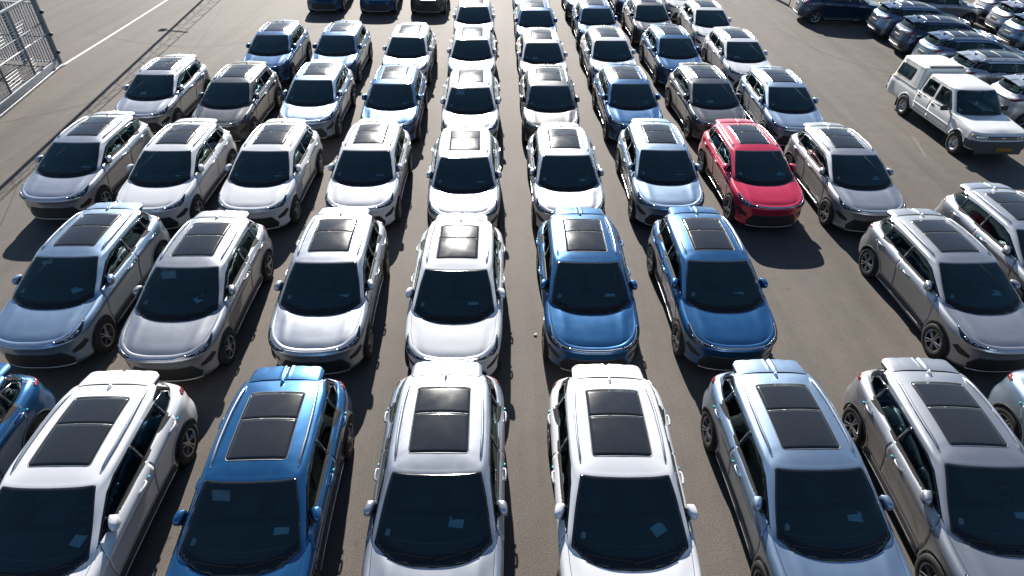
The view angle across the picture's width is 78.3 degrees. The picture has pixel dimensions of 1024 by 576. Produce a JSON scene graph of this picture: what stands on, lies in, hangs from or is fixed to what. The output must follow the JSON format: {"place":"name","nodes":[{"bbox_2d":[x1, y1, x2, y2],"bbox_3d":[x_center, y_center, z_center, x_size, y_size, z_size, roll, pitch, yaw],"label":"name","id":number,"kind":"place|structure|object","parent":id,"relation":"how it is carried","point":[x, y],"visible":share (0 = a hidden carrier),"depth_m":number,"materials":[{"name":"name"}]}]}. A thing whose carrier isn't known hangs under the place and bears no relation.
{"place":"outdoors","nodes":[
{"label":"outdoors","id":0,"kind":"place"},
{"bbox_2d":[0,0,1023,575],"bbox_3d":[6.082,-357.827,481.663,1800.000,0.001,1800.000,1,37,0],"label":"ground","id":1,"kind":"structure","parent":0,"point":[842,320],"depth_m":15.92,"materials":[{"name":"grey asphalt"}]},
{"bbox_2d":[0,175,22,224],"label":"tar seam","id":2,"kind":"object","parent":1,"relation":"on","point":[11,200],"visible":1,"depth_m":17.29,"materials":[{"name":"grey asphalt"}]},
{"bbox_2d":[0,1,52,63],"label":"chain-link fence","id":3,"kind":"object","parent":1,"relation":"on","point":[9,26],"visible":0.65,"depth_m":25.47,"materials":[{"name":"metal"}]},
{"bbox_2d":[0,363,56,482],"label":"parked car","id":4,"kind":"object","parent":1,"relation":"on","point":[28,403],"visible":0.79,"depth_m":10.10,"materials":[{"name":"blue paint"}]},
{"bbox_2d":[0,0,65,116],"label":"sliding gate","id":5,"kind":"structure","parent":1,"relation":"on","point":[20,93],"depth_m":23.71,"materials":[{"name":"grey metal"}]},
{"bbox_2d":[0,202,169,367],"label":"parked car","id":6,"kind":"object","parent":1,"relation":"on","point":[105,256],"visible":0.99,"depth_m":12.68,"materials":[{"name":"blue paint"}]},
{"bbox_2d":[42,260,51,263],"bbox_3d":[-9.297,-0.514,12.586,0.216,0.044,0.082,-2,38,-4],"label":"paper sheet","id":7,"kind":"object","parent":6,"relation":"in","point":[47,262],"visible":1,"depth_m":12.58,"materials":[{"name":"white"}]},
{"bbox_2d":[71,287,83,293],"bbox_3d":[-8.700,0.030,12.597,0.200,0.012,0.150,-28,55,-32],"label":"paper slip","id":8,"kind":"object","parent":6,"relation":"in","point":[75,290],"visible":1,"depth_m":12.58,"materials":[{"name":"teal paper"}]},
{"bbox_2d":[19,111,153,219],"bbox_3d":[-11.692,-3.516,17.484,1.965,1.594,4.462,0,37,-1],"label":"parked car","id":9,"kind":"object","parent":1,"relation":"on","point":[61,183],"visible":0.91,"depth_m":16.89,"materials":[{"name":"silver metal"}]},
{"bbox_2d":[0,370,198,575],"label":"parked car","id":10,"kind":"object","parent":1,"relation":"on","point":[102,456],"visible":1,"depth_m":8.96,"materials":[{"name":"white paint"}]},
{"bbox_2d":[69,535,87,547],"bbox_3d":[-5.744,3.335,8.349,0.150,0.012,0.200,13,38,1],"label":"paper slip","id":11,"kind":"object","parent":10,"relation":"in","point":[77,540],"visible":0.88,"depth_m":8.33,"materials":[{"name":"teal"}]},
{"bbox_2d":[64,0,166,63],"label":"road marking","id":12,"kind":"object","parent":1,"relation":"on","point":[113,33],"visible":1,"depth_m":29.61,"materials":[{"name":"white paint"}]},
{"bbox_2d":[2,18,269,122],"bbox_3d":[-14.374,-9.313,26.295,2.022,0.001,15.584,14,39,17],"label":"tar seam","id":13,"kind":"object","parent":1,"relation":"on","point":[123,92],"visible":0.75,"depth_m":23.44,"materials":[{"name":"grey asphalt"}]},
{"bbox_2d":[114,54,211,132],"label":"parked car","id":14,"kind":"object","parent":1,"relation":"on","point":[173,86],"visible":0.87,"depth_m":21.26,"materials":[{"name":"silver metal"}]},
{"bbox_2d":[85,31,248,46],"bbox_3d":[-15.557,-11.486,29.105,9.524,0.001,2.154,1,37,0],"label":"tar seam","id":15,"kind":"object","parent":1,"relation":"on","point":[155,44],"visible":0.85,"depth_m":28.69,"materials":[{"name":"grey asphalt"}]},
{"bbox_2d":[115,118,236,228],"bbox_3d":[-9.076,-3.216,17.150,1.965,1.594,4.462,0,37,-2],"label":"parked car","id":16,"kind":"object","parent":1,"relation":"on","point":[200,153],"visible":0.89,"depth_m":16.66,"materials":[{"name":"white paint"}]},
{"bbox_2d":[117,210,273,381],"bbox_3d":[-6.440,-0.027,13.046,1.965,1.594,4.462,0,37,-2],"label":"parked car","id":17,"kind":"object","parent":1,"relation":"on","point":[221,262],"visible":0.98,"depth_m":12.42,"materials":[{"name":"grey metal"}]},
{"bbox_2d":[161,270,175,278],"bbox_3d":[-6.730,-0.263,12.337,0.326,0.088,0.185,-3,38,-5],"label":"paper sheet","id":18,"kind":"object","parent":17,"relation":"on","point":[168,274],"visible":1,"depth_m":12.34,"materials":[{"name":"white"}]},
{"bbox_2d":[193,297,202,302],"bbox_3d":[-6.154,0.214,12.413,0.150,0.012,0.200,37,50,26],"label":"paper slip","id":19,"kind":"object","parent":17,"relation":"in","point":[196,300],"visible":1,"depth_m":12.38,"materials":[{"name":"teal"}]},
{"bbox_2d":[189,6,221,53],"bbox_3d":[-14.497,-11.044,28.552,0.476,0.001,13.750,-4,38,-7],"label":"tar seam","id":20,"kind":"object","parent":1,"relation":"on","point":[207,30],"visible":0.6,"depth_m":30.40,"materials":[{"name":"grey asphalt"}]},
{"bbox_2d":[191,61,282,141],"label":"parked car","id":21,"kind":"object","parent":1,"relation":"on","point":[240,101],"visible":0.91,"depth_m":20.82,"materials":[{"name":"grey paint"}]},
{"bbox_2d":[165,366,354,575],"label":"parked car","id":22,"kind":"object","parent":1,"relation":"on","point":[282,448],"visible":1,"depth_m":8.91,"materials":[{"name":"blue paint"}]},
{"bbox_2d":[212,489,230,500],"bbox_3d":[-3.906,2.782,8.441,0.291,0.058,0.137,2,37,2],"label":"paper sheet","id":23,"kind":"object","parent":22,"relation":"in","point":[220,495],"visible":1,"depth_m":8.44,"materials":[{"name":"white paper"}]},
{"bbox_2d":[273,527,288,534],"bbox_3d":[-3.114,3.258,8.507,0.200,0.012,0.150,-3,47,-5],"label":"paper slip","id":24,"kind":"object","parent":22,"relation":"in","point":[280,530],"visible":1,"depth_m":8.49,"materials":[{"name":"white"}]},
{"bbox_2d":[218,118,323,229],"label":"parked car","id":25,"kind":"object","parent":1,"relation":"on","point":[290,150],"visible":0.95,"depth_m":16.63,"materials":[{"name":"white paint"}]},
{"bbox_2d":[242,20,311,82],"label":"parked car","id":26,"kind":"object","parent":1,"relation":"on","point":[282,49],"visible":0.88,"depth_m":25.10,"materials":[{"name":"blue paint"}]},
{"bbox_2d":[279,59,355,138],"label":"parked car","id":27,"kind":"object","parent":1,"relation":"on","point":[320,95],"visible":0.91,"depth_m":20.96,"materials":[{"name":"white paint"}]},
{"bbox_2d":[307,0,347,10],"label":"parked car","id":28,"kind":"object","parent":1,"relation":"on","point":[324,5],"visible":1,"depth_m":32.63,"materials":[{"name":"blue paint"}]},
{"bbox_2d":[268,207,389,373],"bbox_3d":[-3.758,-0.128,13.236,1.965,1.594,4.462,-1,37,-2],"label":"parked car","id":29,"kind":"object","parent":1,"relation":"on","point":[317,320],"visible":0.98,"depth_m":12.56,"materials":[{"name":"silver metal"}]},
{"bbox_2d":[310,20,372,82],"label":"parked car","id":30,"kind":"object","parent":1,"relation":"on","point":[348,43],"visible":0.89,"depth_m":25.30,"materials":[{"name":"blue paint"}]},
{"bbox_2d":[325,118,412,225],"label":"parked car","id":31,"kind":"object","parent":1,"relation":"on","point":[371,149],"visible":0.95,"depth_m":16.74,"materials":[{"name":"white paint"}]},
{"bbox_2d":[360,0,398,12],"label":"parked car","id":32,"kind":"object","parent":1,"relation":"on","point":[378,5],"visible":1,"depth_m":32.54,"materials":[{"name":"blue paint"}]},
{"bbox_2d":[360,62,427,140],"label":"parked car","id":33,"kind":"object","parent":1,"relation":"on","point":[394,86],"visible":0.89,"depth_m":20.87,"materials":[{"name":"blue paint"}]},
{"bbox_2d":[382,22,436,84],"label":"parked car","id":34,"kind":"object","parent":1,"relation":"on","point":[413,42],"visible":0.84,"depth_m":25.12,"materials":[{"name":"white paint"}]},
{"bbox_2d":[410,0,448,12],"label":"parked car","id":35,"kind":"object","parent":1,"relation":"on","point":[428,6],"visible":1,"depth_m":32.57,"materials":[{"name":"grey paint"}]},
{"bbox_2d":[361,361,507,575],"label":"parked car","id":36,"kind":"object","parent":1,"relation":"on","point":[439,464],"visible":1,"depth_m":8.95,"materials":[{"name":"silver metal"}]},
{"bbox_2d":[448,516,463,528],"bbox_3d":[-0.762,3.209,8.623,0.200,0.012,0.150,5,47,5],"label":"paper slip","id":37,"kind":"object","parent":36,"relation":"in","point":[457,523],"visible":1,"depth_m":8.61,"materials":[{"name":"teal"}]},
{"bbox_2d":[405,213,505,375],"bbox_3d":[-1.121,0.021,13.101,1.965,1.594,4.462,0,37,-1],"label":"parked car","id":38,"kind":"object","parent":1,"relation":"on","point":[459,262],"visible":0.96,"depth_m":12.47,"materials":[{"name":"white paint"}]},
{"bbox_2d":[468,302,477,304],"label":"paper slip","id":39,"kind":"object","parent":38,"relation":"in","point":[472,303],"visible":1,"depth_m":12.42,"materials":[{"name":"white"}]},
{"bbox_2d":[426,123,501,228],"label":"parked car","id":40,"kind":"object","parent":1,"relation":"on","point":[465,158],"visible":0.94,"depth_m":16.50,"materials":[{"name":"silver metal"}]},
{"bbox_2d":[440,65,500,144],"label":"parked car","id":41,"kind":"object","parent":1,"relation":"on","point":[478,102],"visible":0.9,"depth_m":20.64,"materials":[{"name":"white paint"}]},
{"bbox_2d":[456,89,463,94],"bbox_3d":[-1.683,-6.371,20.439,0.279,0.109,0.260,0,37,-2],"label":"paper sheet","id":42,"kind":"object","parent":41,"relation":"in","point":[459,91],"visible":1,"depth_m":20.44,"materials":[{"name":"white"}]},
{"bbox_2d":[447,24,496,77],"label":"parked car","id":43,"kind":"object","parent":1,"relation":"on","point":[472,44],"visible":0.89,"depth_m":24.91,"materials":[{"name":"white paint"}]},
{"bbox_2d":[452,0,494,35],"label":"parked car","id":44,"kind":"object","parent":1,"relation":"on","point":[479,12],"visible":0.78,"depth_m":29.02,"materials":[{"name":"white paint"}]},
{"bbox_2d":[512,0,549,19],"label":"parked car","id":45,"kind":"object","parent":1,"relation":"on","point":[515,3],"visible":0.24,"depth_m":31.87,"materials":[{"name":"blue paint"}]},
{"bbox_2d":[513,0,557,51],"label":"parked car","id":46,"kind":"object","parent":1,"relation":"on","point":[533,13],"visible":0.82,"depth_m":28.86,"materials":[{"name":"blue paint"}]},
{"bbox_2d":[516,27,567,90],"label":"parked car","id":47,"kind":"object","parent":1,"relation":"on","point":[544,45],"visible":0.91,"depth_m":24.97,"materials":[{"name":"white paint"}]},
{"bbox_2d":[519,64,579,142],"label":"parked car","id":48,"kind":"object","parent":1,"relation":"on","point":[547,91],"visible":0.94,"depth_m":20.85,"materials":[{"name":"grey paint"}]},
{"bbox_2d":[527,122,604,226],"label":"parked car","id":49,"kind":"object","parent":1,"relation":"on","point":[561,160],"visible":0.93,"depth_m":16.70,"materials":[{"name":"silver metal"}]},
{"bbox_2d":[561,0,577,18],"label":"parked car","id":50,"kind":"object","parent":1,"relation":"on","point":[568,5],"visible":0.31,"depth_m":32.13,"materials":[{"name":"silver metal"}]},
{"bbox_2d":[536,207,639,371],"bbox_3d":[1.533,-0.141,13.371,1.965,1.594,4.462,0,37,-1],"label":"parked car","id":51,"kind":"object","parent":1,"relation":"on","point":[582,269],"visible":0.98,"depth_m":12.67,"materials":[{"name":"blue paint"}]},
{"bbox_2d":[571,0,617,48],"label":"parked car","id":52,"kind":"object","parent":1,"relation":"on","point":[586,14],"visible":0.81,"depth_m":29.18,"materials":[{"name":"blue paint"}]},
{"bbox_2d":[579,25,636,87],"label":"parked car","id":53,"kind":"object","parent":1,"relation":"on","point":[600,46],"visible":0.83,"depth_m":25.27,"materials":[{"name":"white paint"}]},
{"bbox_2d":[607,0,626,15],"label":"parked car","id":54,"kind":"object","parent":1,"relation":"on","point":[617,5],"visible":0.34,"depth_m":32.81,"materials":[{"name":"blue paint"}]},
{"bbox_2d":[547,364,701,575],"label":"parked car","id":55,"kind":"object","parent":1,"relation":"on","point":[617,482],"visible":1,"depth_m":8.97,"materials":[{"name":"white paint"}]},
{"bbox_2d":[650,523,667,536],"bbox_3d":[2.000,3.289,8.581,0.200,0.012,0.150,-20,51,-25],"label":"paper slip","id":56,"kind":"object","parent":55,"relation":"in","point":[658,529],"visible":1,"depth_m":8.58,"materials":[{"name":"white"}]},
{"bbox_2d":[592,62,662,141],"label":"parked car","id":57,"kind":"object","parent":1,"relation":"on","point":[622,93],"visible":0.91,"depth_m":21.15,"materials":[{"name":"blue paint"}]},
{"bbox_2d":[621,0,671,44],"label":"parked car","id":58,"kind":"object","parent":1,"relation":"on","point":[638,17],"visible":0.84,"depth_m":29.60,"materials":[{"name":"grey paint"}]},
{"bbox_2d":[615,118,703,225],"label":"parked car","id":59,"kind":"object","parent":1,"relation":"on","point":[653,158],"visible":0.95,"depth_m":16.99,"materials":[{"name":"blue paint"}]},
{"bbox_2d":[639,23,702,84],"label":"parked car","id":60,"kind":"object","parent":1,"relation":"on","point":[665,49],"visible":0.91,"depth_m":25.51,"materials":[{"name":"blue paint"}]},
{"bbox_2d":[661,0,686,19],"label":"parked car","id":61,"kind":"object","parent":1,"relation":"on","point":[672,7],"visible":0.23,"depth_m":32.08,"materials":[{"name":"white paint"}]},
{"bbox_2d":[676,0,731,48],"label":"parked car","id":62,"kind":"object","parent":1,"relation":"on","point":[698,21],"visible":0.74,"depth_m":29.20,"materials":[{"name":"white paint"}]},
{"bbox_2d":[665,62,746,140],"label":"parked car","id":63,"kind":"object","parent":1,"relation":"on","point":[691,88],"visible":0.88,"depth_m":21.36,"materials":[{"name":"grey paint"}]},
{"bbox_2d":[647,206,777,370],"bbox_3d":[4.194,-0.175,13.475,1.965,1.594,4.462,0,37,-1],"label":"parked car","id":64,"kind":"object","parent":1,"relation":"on","point":[700,267],"visible":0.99,"depth_m":12.83,"materials":[{"name":"blue paint"}]},
{"bbox_2d":[701,26,770,88],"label":"parked car","id":65,"kind":"object","parent":1,"relation":"on","point":[722,46],"visible":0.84,"depth_m":25.28,"materials":[{"name":"white paint"}]},
{"bbox_2d":[697,118,804,226],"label":"parked car","id":66,"kind":"object","parent":1,"relation":"on","point":[742,162],"visible":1,"depth_m":17.00,"materials":[{"name":"red paint"}]},
{"bbox_2d":[736,65,824,145],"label":"parked car","id":67,"kind":"object","parent":1,"relation":"on","point":[777,103],"visible":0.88,"depth_m":21.14,"materials":[{"name":"blue paint"}]},
{"bbox_2d":[701,359,912,575],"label":"parked car","id":68,"kind":"object","parent":1,"relation":"on","point":[777,438],"visible":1,"depth_m":9.12,"materials":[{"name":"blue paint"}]},
{"bbox_2d":[847,511,862,521],"bbox_3d":[4.781,3.183,8.780,0.200,0.012,0.150,5,47,5],"label":"paper slip","id":69,"kind":"object","parent":68,"relation":"in","point":[855,517],"visible":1,"depth_m":8.77,"materials":[{"name":"white"}]},
{"bbox_2d":[778,29,892,73],"bbox_3d":[14.557,-10.960,29.087,0.756,0.001,7.531,-14,40,-18],"label":"tar seam","id":70,"kind":"object","parent":1,"relation":"on","point":[828,54],"visible":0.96,"depth_m":28.71,"materials":[{"name":"grey asphalt"}]},
{"bbox_2d":[793,0,880,25],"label":"parked car","id":71,"kind":"object","parent":1,"relation":"on","point":[814,11],"visible":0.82,"depth_m":32.26,"materials":[{"name":"blue paint"}]},
{"bbox_2d":[784,122,905,231],"bbox_3d":[9.196,-3.192,17.523,1.965,1.594,4.462,0,37,-1],"label":"parked car","id":72,"kind":"object","parent":1,"relation":"on","point":[839,167],"visible":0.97,"depth_m":16.95,"materials":[{"name":"grey metal"}]},
{"bbox_2d":[911,137,926,156],"bbox_3d":[13.525,-4.691,20.883,0.165,0.001,1.593,8,38,9],"label":"scuff mark","id":73,"kind":"object","parent":1,"relation":"on","point":[919,146],"visible":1,"depth_m":20.89,"materials":[{"name":"grey asphalt"}]},
{"bbox_2d":[867,0,970,40],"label":"parked car","id":74,"kind":"object","parent":1,"relation":"on","point":[885,18],"visible":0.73,"depth_m":30.05,"materials":[{"name":"blue metal"}]},
{"bbox_2d":[842,357,1023,575],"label":"parked car","id":75,"kind":"object","parent":1,"relation":"on","point":[937,441],"visible":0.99,"depth_m":9.39,"materials":[{"name":"grey metal"}]},
{"bbox_2d":[1014,512,1023,518],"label":"paper slip","id":76,"kind":"object","parent":75,"relation":"in","point":[1020,515],"visible":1,"depth_m":8.83,"materials":[{"name":"white"}]},
{"bbox_2d":[891,0,983,25],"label":"parked car","id":77,"kind":"object","parent":1,"relation":"on","point":[970,13],"visible":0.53,"depth_m":32.14,"materials":[{"name":"grey metal"}]},
{"bbox_2d":[859,208,1023,371],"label":"parked car","id":78,"kind":"object","parent":1,"relation":"on","point":[939,277],"visible":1,"depth_m":13.03,"materials":[{"name":"grey metal"}]},
{"bbox_2d":[992,290,1001,295],"bbox_3d":[9.935,0.101,12.918,0.200,0.012,0.150,5,46,6],"label":"paper slip","id":79,"kind":"object","parent":78,"relation":"in","point":[997,293],"visible":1,"depth_m":12.90,"materials":[{"name":"white"}]},
{"bbox_2d":[889,14,1001,54],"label":"parked car","id":80,"kind":"object","parent":1,"relation":"on","point":[908,33],"visible":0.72,"depth_m":28.02,"materials":[{"name":"blue paint"}]},
{"bbox_2d":[886,55,1023,154],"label":"pickup truck","id":81,"kind":"object","parent":1,"relation":"on","point":[942,93],"visible":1,"depth_m":20.91,"materials":[{"name":"white paint"}]},
{"bbox_2d":[912,29,1023,58],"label":"parked car","id":82,"kind":"object","parent":1,"relation":"on","point":[949,44],"visible":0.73,"depth_m":25.94,"materials":[{"name":"blue metal"}]},
{"bbox_2d":[934,182,1023,302],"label":"parked car","id":83,"kind":"object","parent":1,"relation":"on","point":[989,217],"visible":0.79,"depth_m":14.73,"materials":[{"name":"silver metal"}]},
{"bbox_2d":[950,49,1023,96],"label":"parked car","id":84,"kind":"object","parent":1,"relation":"on","point":[989,66],"visible":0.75,"depth_m":23.67,"materials":[{"name":"silver metal"}]},
{"bbox_2d":[973,0,1011,20],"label":"parked car","id":85,"kind":"object","parent":1,"relation":"on","point":[987,5],"visible":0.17,"depth_m":32.69,"materials":[{"name":"silver metal"}]},
{"bbox_2d":[984,0,1023,33],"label":"parked car","id":86,"kind":"object","parent":1,"relation":"on","point":[998,16],"visible":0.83,"depth_m":30.80,"materials":[{"name":"silver metal"}]},
{"bbox_2d":[988,370,1023,446],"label":"parked car","id":87,"kind":"object","parent":1,"relation":"on","point":[1006,398],"visible":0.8,"depth_m":10.75,"materials":[{"name":"blue paint"}]},
{"bbox_2d":[991,73,1023,128],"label":"parked car","id":88,"kind":"object","parent":1,"relation":"on","point":[1009,90],"visible":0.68,"depth_m":21.74,"materials":[{"name":"silver metal"}]},
{"bbox_2d":[997,13,1023,51],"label":"parked car","id":89,"kind":"object","parent":1,"relation":"on","point":[1010,32],"visible":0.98,"depth_m":28.92,"materials":[{"name":"silver metal"}]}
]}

